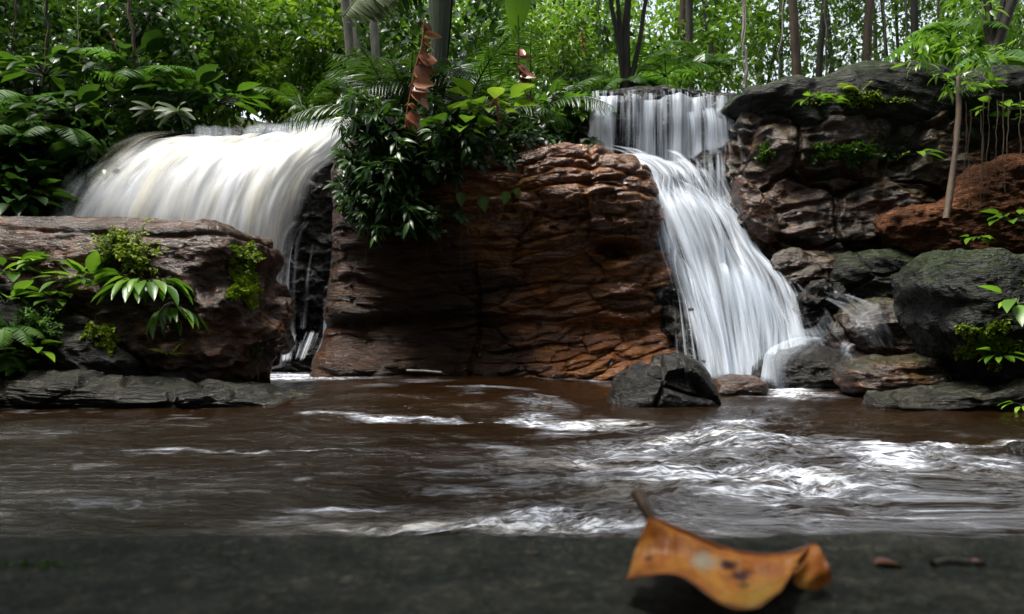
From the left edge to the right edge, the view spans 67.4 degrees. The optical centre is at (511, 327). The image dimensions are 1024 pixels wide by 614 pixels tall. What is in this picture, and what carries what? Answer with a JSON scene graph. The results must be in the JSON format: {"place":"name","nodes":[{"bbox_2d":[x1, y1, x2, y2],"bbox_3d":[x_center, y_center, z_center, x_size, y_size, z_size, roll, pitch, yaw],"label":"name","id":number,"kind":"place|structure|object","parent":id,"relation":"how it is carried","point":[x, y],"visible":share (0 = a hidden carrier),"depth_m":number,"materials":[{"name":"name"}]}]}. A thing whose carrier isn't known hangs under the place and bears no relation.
{"place":"outdoors","nodes":[
{"label":"outdoors","id":0,"kind":"place"},
{"bbox_2d":[9,117,295,190],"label":"ground","id":1,"kind":"structure","parent":0,"point":[255,124],"depth_m":34.16,"materials":[{"name":"soil"}]},
{"bbox_2d":[0,160,64,198],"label":"leafy plant","id":2,"kind":"object","parent":1,"relation":"on","point":[30,172],"visible":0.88,"depth_m":9.62,"materials":[{"name":"green plant"}]},
{"bbox_2d":[0,89,81,116],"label":"fern","id":3,"kind":"object","parent":1,"relation":"on","point":[3,102],"visible":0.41,"depth_m":10.33,"materials":[{"name":"green plant"}]},
{"bbox_2d":[0,140,84,178],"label":"leafy plant","id":4,"kind":"object","parent":1,"relation":"on","point":[60,150],"visible":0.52,"depth_m":9.70,"materials":[{"name":"green plant"}]},
{"bbox_2d":[0,124,86,154],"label":"leafy plant","id":5,"kind":"object","parent":1,"relation":"on","point":[13,140],"visible":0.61,"depth_m":9.78,"materials":[{"name":"green plant"}]},
{"bbox_2d":[0,45,99,90],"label":"leafy plant","id":6,"kind":"object","parent":1,"relation":"on","point":[11,61],"visible":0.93,"depth_m":10.83,"materials":[{"name":"green plant"}]},
{"bbox_2d":[0,84,106,129],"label":"leafy plant","id":7,"kind":"object","parent":1,"relation":"on","point":[86,93],"visible":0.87,"depth_m":10.01,"materials":[{"name":"green plant"}]},
{"bbox_2d":[11,120,101,152],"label":"fern","id":8,"kind":"object","parent":1,"relation":"on","point":[42,126],"visible":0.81,"depth_m":9.70,"materials":[{"name":"green plant"}]},
{"bbox_2d":[0,298,145,377],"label":"boulder","id":9,"kind":"object","parent":1,"relation":"on","point":[72,351],"visible":0.52,"depth_m":5.76,"materials":[{"name":"grey stone"}]},
{"bbox_2d":[0,316,44,348],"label":"fern","id":10,"kind":"object","parent":9,"relation":"on","point":[22,329],"visible":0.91,"depth_m":5.55,"materials":[{"name":"green plant"}]},
{"bbox_2d":[3,298,62,352],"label":"moss fern","id":11,"kind":"object","parent":9,"relation":"on","point":[37,324],"visible":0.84,"depth_m":5.69,"materials":[{"name":"green plant"}]},
{"bbox_2d":[38,75,159,113],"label":"leafy plant","id":12,"kind":"object","parent":1,"relation":"on","point":[134,81],"visible":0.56,"depth_m":10.67,"materials":[{"name":"green plant"}]},
{"bbox_2d":[41,29,178,82],"bbox_3d":[-5.853,-3.933,11.307,1.860,0.825,1.748,0,0,-16],"label":"leafy plant","id":13,"kind":"object","parent":1,"relation":"on","point":[152,40],"visible":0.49,"depth_m":11.20,"materials":[{"name":"green plant"}]},
{"bbox_2d":[72,100,153,133],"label":"leafy plant","id":14,"kind":"object","parent":1,"relation":"on","point":[123,113],"visible":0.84,"depth_m":10.63,"materials":[{"name":"green plant"}]},
{"bbox_2d":[58,47,201,104],"bbox_3d":[-5.452,-3.714,11.227,2.021,0.618,1.552,0,0,-37],"label":"fern","id":15,"kind":"object","parent":1,"relation":"on","point":[125,73],"visible":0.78,"depth_m":11.01,"materials":[{"name":"green plant"}]},
{"bbox_2d":[0,216,295,383],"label":"boulder","id":16,"kind":"object","parent":1,"relation":"on","point":[197,255],"visible":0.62,"depth_m":6.08,"materials":[{"name":"brown stone"}]},
{"bbox_2d":[0,251,45,281],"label":"leafy plant","id":17,"kind":"object","parent":16,"relation":"on","point":[13,276],"visible":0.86,"depth_m":5.91,"materials":[{"name":"green plant"}]},
{"bbox_2d":[44,250,114,283],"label":"leafy plant","id":18,"kind":"object","parent":16,"relation":"on","point":[93,262],"visible":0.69,"depth_m":5.88,"materials":[{"name":"green plant"}]},
{"bbox_2d":[89,225,149,256],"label":"moss fern","id":19,"kind":"object","parent":16,"relation":"on","point":[108,238],"visible":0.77,"depth_m":5.96,"materials":[{"name":"green plant"}]},
{"bbox_2d":[78,217,168,281],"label":"plant","id":20,"kind":"object","parent":16,"relation":"on","point":[124,251],"visible":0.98,"depth_m":5.94,"materials":[{"name":"green plant"}]},
{"bbox_2d":[81,268,194,305],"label":"leafy plant","id":21,"kind":"object","parent":16,"relation":"on","point":[139,287],"visible":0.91,"depth_m":5.80,"materials":[{"name":"green plant"}]},
{"bbox_2d":[146,302,209,338],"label":"leafy plant","id":22,"kind":"object","parent":16,"relation":"attached to","point":[167,312],"visible":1,"depth_m":5.86,"materials":[{"name":"green plant"}]},
{"bbox_2d":[223,262,263,309],"bbox_3d":[-2.208,-0.363,6.369,0.236,0.440,0.625,0,0,0],"label":"moss patch","id":23,"kind":"object","parent":16,"relation":"on","point":[247,285],"visible":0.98,"depth_m":6.25,"materials":[{"name":"green plant"}]},
{"bbox_2d":[119,64,223,112],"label":"leafy plant","id":24,"kind":"object","parent":1,"relation":"on","point":[207,73],"visible":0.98,"depth_m":10.99,"materials":[{"name":"green plant"}]},
{"bbox_2d":[72,118,351,340],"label":"rock cliff","id":25,"kind":"structure","parent":1,"relation":"on","point":[304,243],"depth_m":10.93,"materials":[{"name":"black stone"}]},
{"bbox_2d":[171,77,272,118],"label":"leafy plant","id":26,"kind":"object","parent":25,"relation":"on","point":[247,96],"visible":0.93,"depth_m":11.72,"materials":[{"name":"green plant"}]},
{"bbox_2d":[252,75,339,118],"bbox_3d":[-3.377,-3.645,12.367,1.440,0.684,1.062,0,0,10],"label":"palm","id":27,"kind":"object","parent":1,"relation":"on","point":[288,99],"visible":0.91,"depth_m":12.31,"materials":[{"name":"green plant"}]},
{"bbox_2d":[281,44,473,136],"bbox_3d":[-1.531,-2.595,8.980,2.236,1.154,1.973,0,0,0],"label":"palm","id":28,"kind":"object","parent":1,"relation":"on","point":[382,71],"visible":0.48,"depth_m":8.69,"materials":[{"name":"green plant"}]},
{"bbox_2d":[324,52,500,159],"bbox_3d":[-1.283,-2.890,9.747,2.368,1.385,2.684,0,0,8],"label":"palm","id":29,"kind":"object","parent":1,"relation":"on","point":[339,70],"visible":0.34,"depth_m":9.08,"materials":[{"name":"green plant"}]},
{"bbox_2d":[413,104,496,136],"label":"leafy plant","id":30,"kind":"object","parent":1,"relation":"on","point":[484,121],"visible":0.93,"depth_m":7.87,"materials":[{"name":"green plant"}]},
{"bbox_2d":[447,78,537,116],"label":"leafy plant","id":31,"kind":"object","parent":1,"relation":"on","point":[464,87],"visible":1,"depth_m":8.01,"materials":[{"name":"green plant"}]},
{"bbox_2d":[310,135,677,380],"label":"rock cliff","id":32,"kind":"structure","parent":1,"relation":"on","point":[570,278],"depth_m":8.38,"materials":[{"name":"orange stone"}]},
{"bbox_2d":[330,147,407,203],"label":"shrub","id":33,"kind":"object","parent":32,"relation":"on","point":[348,172],"visible":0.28,"depth_m":8.14,"materials":[{"name":"green plant"}]},
{"bbox_2d":[323,174,420,213],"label":"shrub","id":34,"kind":"object","parent":32,"relation":"on","point":[365,197],"visible":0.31,"depth_m":8.15,"materials":[{"name":"green plant"}]},
{"bbox_2d":[329,81,431,174],"bbox_3d":[-1.285,-2.136,8.290,1.334,1.180,1.280,0,0,-27],"label":"shrub","id":35,"kind":"object","parent":32,"relation":"on","point":[364,98],"visible":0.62,"depth_m":8.00,"materials":[{"name":"green plant"}]},
{"bbox_2d":[342,190,418,248],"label":"shrub","id":36,"kind":"object","parent":32,"relation":"on","point":[363,215],"visible":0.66,"depth_m":8.08,"materials":[{"name":"green plant"}]},
{"bbox_2d":[325,138,449,184],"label":"shrub","id":37,"kind":"object","parent":32,"relation":"on","point":[428,171],"visible":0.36,"depth_m":8.10,"materials":[{"name":"green plant"}]},
{"bbox_2d":[340,108,445,190],"bbox_3d":[-1.245,-1.925,8.263,1.213,1.073,1.164,0,0,-16],"label":"shrub","id":38,"kind":"object","parent":32,"relation":"on","point":[353,127],"visible":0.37,"depth_m":7.97,"materials":[{"name":"green plant"}]},
{"bbox_2d":[344,152,447,240],"bbox_3d":[-1.153,-1.414,8.221,1.213,1.073,1.164,0,0,-28],"label":"shrub","id":39,"kind":"object","parent":32,"relation":"on","point":[383,194],"visible":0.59,"depth_m":7.92,"materials":[{"name":"green plant"}]},
{"bbox_2d":[364,210,447,240],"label":"shrub","id":40,"kind":"object","parent":32,"relation":"on","point":[432,231],"visible":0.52,"depth_m":8.13,"materials":[{"name":"green plant"}]},
{"bbox_2d":[356,134,474,173],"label":"shrub","id":41,"kind":"object","parent":32,"relation":"on","point":[424,146],"visible":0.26,"depth_m":7.96,"materials":[{"name":"green plant"}]},
{"bbox_2d":[374,144,471,220],"bbox_3d":[-0.957,-1.571,8.257,1.092,0.966,1.048,0,0,21],"label":"shrub","id":42,"kind":"object","parent":32,"relation":"on","point":[417,185],"visible":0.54,"depth_m":8.16,"materials":[{"name":"green plant"}]},
{"bbox_2d":[394,0,452,106],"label":"giant leaf plant","id":43,"kind":"object","parent":32,"relation":"on","point":[440,16],"visible":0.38,"depth_m":8.87,"materials":[{"name":"plant"}]},
{"bbox_2d":[343,0,397,23],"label":"palm frond","id":44,"kind":"object","parent":43,"relation":"attached to","point":[360,10],"visible":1,"depth_m":7.12,"materials":[{"name":"green plant"}]},
{"bbox_2d":[403,20,441,131],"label":"dead leaf","id":45,"kind":"object","parent":43,"relation":"hanging from","point":[423,69],"visible":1,"depth_m":7.59,"materials":[{"name":"brown plant"}]},
{"bbox_2d":[363,103,494,152],"bbox_3d":[-0.870,-2.145,8.314,1.489,0.741,1.484,0,0,-5],"label":"shrub","id":46,"kind":"object","parent":32,"relation":"on","point":[436,139],"visible":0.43,"depth_m":8.03,"materials":[{"name":"green plant"}]},
{"bbox_2d":[389,199,474,225],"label":"shrub","id":47,"kind":"object","parent":32,"relation":"on","point":[433,215],"visible":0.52,"depth_m":8.18,"materials":[{"name":"green plant"}]},
{"bbox_2d":[418,91,499,162],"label":"shrub","id":48,"kind":"object","parent":32,"relation":"on","point":[438,102],"visible":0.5,"depth_m":8.07,"materials":[{"name":"green plant"}]},
{"bbox_2d":[405,141,513,173],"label":"shrub","id":49,"kind":"object","parent":32,"relation":"on","point":[484,166],"visible":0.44,"depth_m":8.03,"materials":[{"name":"green plant"}]},
{"bbox_2d":[355,16,575,133],"bbox_3d":[-0.455,-2.757,9.312,2.460,1.270,2.170,0,0,4],"label":"palm","id":50,"kind":"object","parent":32,"relation":"on","point":[392,85],"visible":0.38,"depth_m":8.86,"materials":[{"name":"green plant"}]},
{"bbox_2d":[505,0,530,48],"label":"hanging leaf","id":51,"kind":"object","parent":50,"relation":"attached to","point":[517,11],"visible":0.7,"depth_m":8.34,"materials":[{"name":"green plant"}]},
{"bbox_2d":[442,139,527,172],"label":"shrub","id":52,"kind":"object","parent":32,"relation":"on","point":[508,160],"visible":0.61,"depth_m":8.13,"materials":[{"name":"green plant"}]},
{"bbox_2d":[432,43,551,123],"bbox_3d":[-0.291,-2.741,9.567,1.460,0.941,1.980,0,0,-12],"label":"palm","id":53,"kind":"object","parent":32,"relation":"on","point":[525,108],"visible":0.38,"depth_m":9.15,"materials":[{"name":"green plant"}]},
{"bbox_2d":[463,117,555,149],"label":"shrub","id":54,"kind":"object","parent":32,"relation":"on","point":[532,141],"visible":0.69,"depth_m":8.45,"materials":[{"name":"green plant"}]},
{"bbox_2d":[509,87,599,118],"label":"shrub","id":55,"kind":"object","parent":32,"relation":"on","point":[542,101],"visible":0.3,"depth_m":9.71,"materials":[{"name":"green plant"}]},
{"bbox_2d":[0,0,1023,216],"bbox_3d":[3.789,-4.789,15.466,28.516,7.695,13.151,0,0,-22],"label":"undergrowth","id":56,"kind":"object","parent":1,"relation":"on","point":[95,163],"visible":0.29,"depth_m":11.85,"materials":[{"name":"green plant"}]},
{"bbox_2d":[0,174,75,205],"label":"leafy plant","id":57,"kind":"object","parent":56,"relation":"on","point":[45,192],"visible":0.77,"depth_m":9.55,"materials":[{"name":"green plant"}]},
{"bbox_2d":[0,180,82,215],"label":"leafy plant","id":58,"kind":"object","parent":56,"relation":"on","point":[17,207],"visible":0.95,"depth_m":9.33,"materials":[{"name":"green plant"}]},
{"bbox_2d":[0,531,1023,613],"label":"rock slab","id":59,"kind":"object","parent":1,"relation":"on","point":[262,574],"visible":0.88,"depth_m":0.76,"materials":[{"name":"grey stone"}]},
{"bbox_2d":[625,488,831,610],"bbox_3d":[0.203,0.208,0.728,0.230,0.102,0.158,0,0,-43],"label":"fallen leaf","id":60,"kind":"object","parent":59,"relation":"on","point":[731,578],"visible":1,"depth_m":0.70,"materials":[{"name":"brown plant"}]},
{"bbox_2d":[479,104,546,152],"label":"shrub","id":61,"kind":"object","parent":1,"relation":"on","point":[505,121],"visible":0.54,"depth_m":8.81,"materials":[{"name":"green plant"}]},
{"bbox_2d":[571,42,678,88],"bbox_3d":[1.582,-3.699,11.442,1.800,0.856,1.327,0,0,13],"label":"palm","id":62,"kind":"object","parent":1,"relation":"on","point":[596,72],"visible":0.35,"depth_m":11.12,"materials":[{"name":"green plant"}]},
{"bbox_2d":[570,85,736,162],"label":"rock cliff","id":63,"kind":"structure","parent":1,"relation":"on","point":[624,134],"depth_m":9.68,"materials":[{"name":"grey stone"}]},
{"bbox_2d":[467,24,613,128],"bbox_3d":[0.327,-2.868,9.823,1.973,1.154,2.236,0,0,-42],"label":"palm","id":64,"kind":"object","parent":63,"relation":"on","point":[594,103],"visible":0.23,"depth_m":9.38,"materials":[{"name":"green plant"}]},
{"bbox_2d":[608,0,647,88],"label":"tree","id":65,"kind":"object","parent":63,"relation":"on","point":[621,26],"visible":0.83,"depth_m":10.78,"materials":[{"name":"brown plant"}]},
{"bbox_2d":[635,51,716,87],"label":"fern","id":66,"kind":"object","parent":1,"relation":"on","point":[678,70],"visible":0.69,"depth_m":11.09,"materials":[{"name":"green plant"}]},
{"bbox_2d":[666,40,759,87],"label":"fern","id":67,"kind":"object","parent":1,"relation":"on","point":[705,57],"visible":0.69,"depth_m":11.91,"materials":[{"name":"green plant"}]},
{"bbox_2d":[649,151,793,378],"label":"rock cliff","id":68,"kind":"structure","parent":1,"relation":"on","point":[679,328],"depth_m":8.50,"materials":[{"name":"white liquid"}]},
{"bbox_2d":[589,93,803,375],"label":"waterfall","id":69,"kind":"structure","parent":68,"relation":"on","point":[598,121],"depth_m":8.29,"materials":[{"name":"white liquid"}]},
{"bbox_2d":[684,0,778,86],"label":"tree","id":70,"kind":"object","parent":1,"relation":"on","point":[690,26],"visible":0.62,"depth_m":13.64,"materials":[{"name":"green plant"}]},
{"bbox_2d":[719,0,815,83],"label":"tree","id":71,"kind":"object","parent":1,"relation":"on","point":[786,43],"visible":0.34,"depth_m":16.66,"materials":[{"name":"green plant"}]},
{"bbox_2d":[712,0,860,93],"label":"tree","id":72,"kind":"object","parent":1,"relation":"on","point":[779,8],"visible":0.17,"depth_m":17.82,"materials":[{"name":"green plant"}]},
{"bbox_2d":[788,0,801,75],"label":"tree","id":73,"kind":"object","parent":1,"relation":"on","point":[795,39],"visible":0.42,"depth_m":12.32,"materials":[{"name":"brown plant"}]},
{"bbox_2d":[800,0,844,76],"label":"tree","id":74,"kind":"object","parent":1,"relation":"on","point":[820,51],"visible":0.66,"depth_m":13.69,"materials":[{"name":"green plant"}]},
{"bbox_2d":[778,0,892,76],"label":"tree","id":75,"kind":"object","parent":1,"relation":"on","point":[832,68],"visible":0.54,"depth_m":14.79,"materials":[{"name":"green plant"}]},
{"bbox_2d":[798,0,874,60],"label":"tree","id":76,"kind":"object","parent":1,"relation":"on","point":[867,28],"visible":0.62,"depth_m":13.32,"materials":[{"name":"brown plant"}]},
{"bbox_2d":[705,60,1023,158],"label":"rock slab","id":77,"kind":"object","parent":1,"relation":"on","point":[780,97],"visible":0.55,"depth_m":8.51,"materials":[{"name":"grey stone"}]},
{"bbox_2d":[793,89,915,109],"bbox_3d":[3.759,-2.500,8.395,1.316,0.256,0.192,0,0,5],"label":"moss patch","id":78,"kind":"object","parent":77,"relation":"on","point":[872,98],"visible":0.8,"depth_m":8.37,"materials":[{"name":"green plant"}]},
{"bbox_2d":[953,49,1023,69],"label":"fern","id":79,"kind":"object","parent":77,"relation":"on","point":[1018,54],"visible":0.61,"depth_m":9.69,"materials":[{"name":"green plant"}]},
{"bbox_2d":[715,110,1023,268],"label":"rock cliff","id":80,"kind":"structure","parent":1,"relation":"on","point":[827,206],"depth_m":8.47,"materials":[{"name":"grey stone"}]},
{"bbox_2d":[729,177,779,245],"bbox_3d":[2.750,-1.297,8.761,0.488,0.769,0.724,0,0,0],"label":"boulder","id":81,"kind":"object","parent":80,"relation":"on","point":[753,210],"visible":0.88,"depth_m":8.45,"materials":[{"name":"brown stone"}]},
{"bbox_2d":[807,138,899,168],"bbox_3d":[3.767,-1.898,8.405,1.125,0.336,0.282,0,0,-9],"label":"moss patch","id":82,"kind":"object","parent":80,"relation":"on","point":[850,152],"visible":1,"depth_m":8.38,"materials":[{"name":"green plant"}]},
{"bbox_2d":[806,0,940,62],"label":"tree","id":83,"kind":"object","parent":1,"relation":"on","point":[881,17],"visible":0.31,"depth_m":16.02,"materials":[{"name":"green plant"}]},
{"bbox_2d":[837,0,948,64],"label":"tree","id":84,"kind":"object","parent":1,"relation":"on","point":[896,18],"visible":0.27,"depth_m":16.59,"materials":[{"name":"green plant"}]},
{"bbox_2d":[909,0,978,59],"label":"tree","id":85,"kind":"object","parent":1,"relation":"on","point":[915,12],"visible":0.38,"depth_m":12.28,"materials":[{"name":"green plant"}]},
{"bbox_2d":[872,153,1023,255],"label":"clay bank","id":86,"kind":"structure","parent":1,"relation":"on","point":[914,229],"depth_m":7.93,"materials":[{"name":"brown stone"}]},
{"bbox_2d":[890,0,1017,219],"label":"sapling","id":87,"kind":"object","parent":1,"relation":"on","point":[957,88],"visible":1,"depth_m":7.86,"materials":[{"name":"green plant"}]},
{"bbox_2d":[884,18,1023,68],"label":"fern","id":88,"kind":"object","parent":1,"relation":"on","point":[944,30],"visible":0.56,"depth_m":10.56,"materials":[{"name":"green plant"}]},
{"bbox_2d":[979,0,1017,63],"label":"tree","id":89,"kind":"object","parent":1,"relation":"on","point":[995,36],"visible":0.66,"depth_m":9.84,"materials":[{"name":"brown plant"}]},
{"bbox_2d":[0,372,1023,538],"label":"water","id":90,"kind":"structure","parent":0,"point":[448,455],"depth_m":3.13,"materials":[{"name":"brown liquid"}]},
{"bbox_2d":[0,369,315,409],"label":"rock ledge","id":91,"kind":"object","parent":90,"relation":"in","point":[76,388],"visible":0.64,"depth_m":5.45,"materials":[{"name":"grey stone"}]},
{"bbox_2d":[80,124,350,367],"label":"waterfall","id":92,"kind":"structure","parent":90,"relation":"on","point":[248,188],"depth_m":9.75,"materials":[{"name":"white liquid"}]},
{"bbox_2d":[154,102,195,133],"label":"fan leaf","id":93,"kind":"object","parent":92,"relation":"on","point":[183,113],"visible":1,"depth_m":10.42,"materials":[{"name":"green plant"}]},
{"bbox_2d":[271,337,322,371],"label":"waterfall","id":94,"kind":"object","parent":90,"relation":"in","point":[299,356],"visible":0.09,"depth_m":9.77,"materials":[{"name":"white liquid"}]},
{"bbox_2d":[607,352,720,406],"bbox_3d":[1.132,0.449,5.813,0.857,0.534,0.719,0,0,0],"label":"boulder","id":95,"kind":"object","parent":90,"relation":"in","point":[674,379],"visible":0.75,"depth_m":5.56,"materials":[{"name":"grey stone"}]},
{"bbox_2d":[713,374,768,394],"bbox_3d":[1.923,0.502,6.572,0.479,0.199,0.457,0,0,0],"label":"boulder","id":96,"kind":"object","parent":90,"relation":"on","point":[735,384],"visible":0.77,"depth_m":6.37,"materials":[{"name":"brown stone"}]},
{"bbox_2d":[751,344,861,388],"bbox_3d":[3.057,0.445,7.568,1.352,0.558,1.037,0,0,0],"label":"boulder","id":97,"kind":"object","parent":90,"relation":"in","point":[813,366],"visible":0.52,"depth_m":7.18,"materials":[{"name":"grey stone"}]},
{"bbox_2d":[781,278,861,346],"bbox_3d":[3.674,-0.015,8.355,1.571,0.979,1.465,0,0,0],"label":"boulder","id":98,"kind":"object","parent":90,"relation":"in","point":[814,305],"visible":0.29,"depth_m":7.82,"materials":[{"name":"grey stone"}]},
{"bbox_2d":[760,247,841,297],"bbox_3d":[3.274,-0.587,8.663,1.032,0.661,1.119,0,0,0],"label":"boulder","id":99,"kind":"object","parent":98,"relation":"on","point":[798,269],"visible":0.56,"depth_m":8.21,"materials":[{"name":"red stone"}]},
{"bbox_2d":[828,249,916,300],"bbox_3d":[3.951,-0.423,8.438,1.190,0.831,1.116,0,0,0],"label":"boulder","id":100,"kind":"object","parent":98,"relation":"on","point":[865,274],"visible":0.44,"depth_m":7.95,"materials":[{"name":"grey stone"}]},
{"bbox_2d":[825,297,916,355],"bbox_3d":[3.764,0.114,7.891,1.202,0.851,1.144,0,0,0],"label":"boulder","id":101,"kind":"object","parent":90,"relation":"in","point":[868,326],"visible":0.36,"depth_m":7.41,"materials":[{"name":"grey stone"}]},
{"bbox_2d":[832,353,967,394],"bbox_3d":[3.972,0.440,6.439,2.522,0.450,0.968,0,0,0],"label":"rock ledge","id":102,"kind":"object","parent":90,"relation":"in","point":[861,375],"visible":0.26,"depth_m":6.09,"materials":[{"name":"red stone"}]},
{"bbox_2d":[861,379,1023,411],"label":"rock ledge","id":103,"kind":"object","parent":90,"relation":"in","point":[980,395],"visible":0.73,"depth_m":5.30,"materials":[{"name":"grey stone"}]},
{"bbox_2d":[83,0,1023,122],"label":"sky","id":104,"kind":"structure","parent":0,"point":[653,7],"materials":[{"name":"white"}]},
{"bbox_2d":[891,247,1023,383],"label":"boulder","id":105,"kind":"object","parent":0,"point":[938,295],"visible":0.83,"depth_m":5.61,"materials":[{"name":"grey stone"}]},
{"bbox_2d":[952,319,1023,372],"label":"moss patch","id":106,"kind":"object","parent":105,"relation":"on","point":[984,336],"visible":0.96,"depth_m":5.47,"materials":[{"name":"green plant"}]},
{"bbox_2d":[979,285,1023,325],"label":"leafy plant","id":107,"kind":"object","parent":105,"relation":"on","point":[1017,310],"visible":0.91,"depth_m":5.12,"materials":[{"name":"green plant"}]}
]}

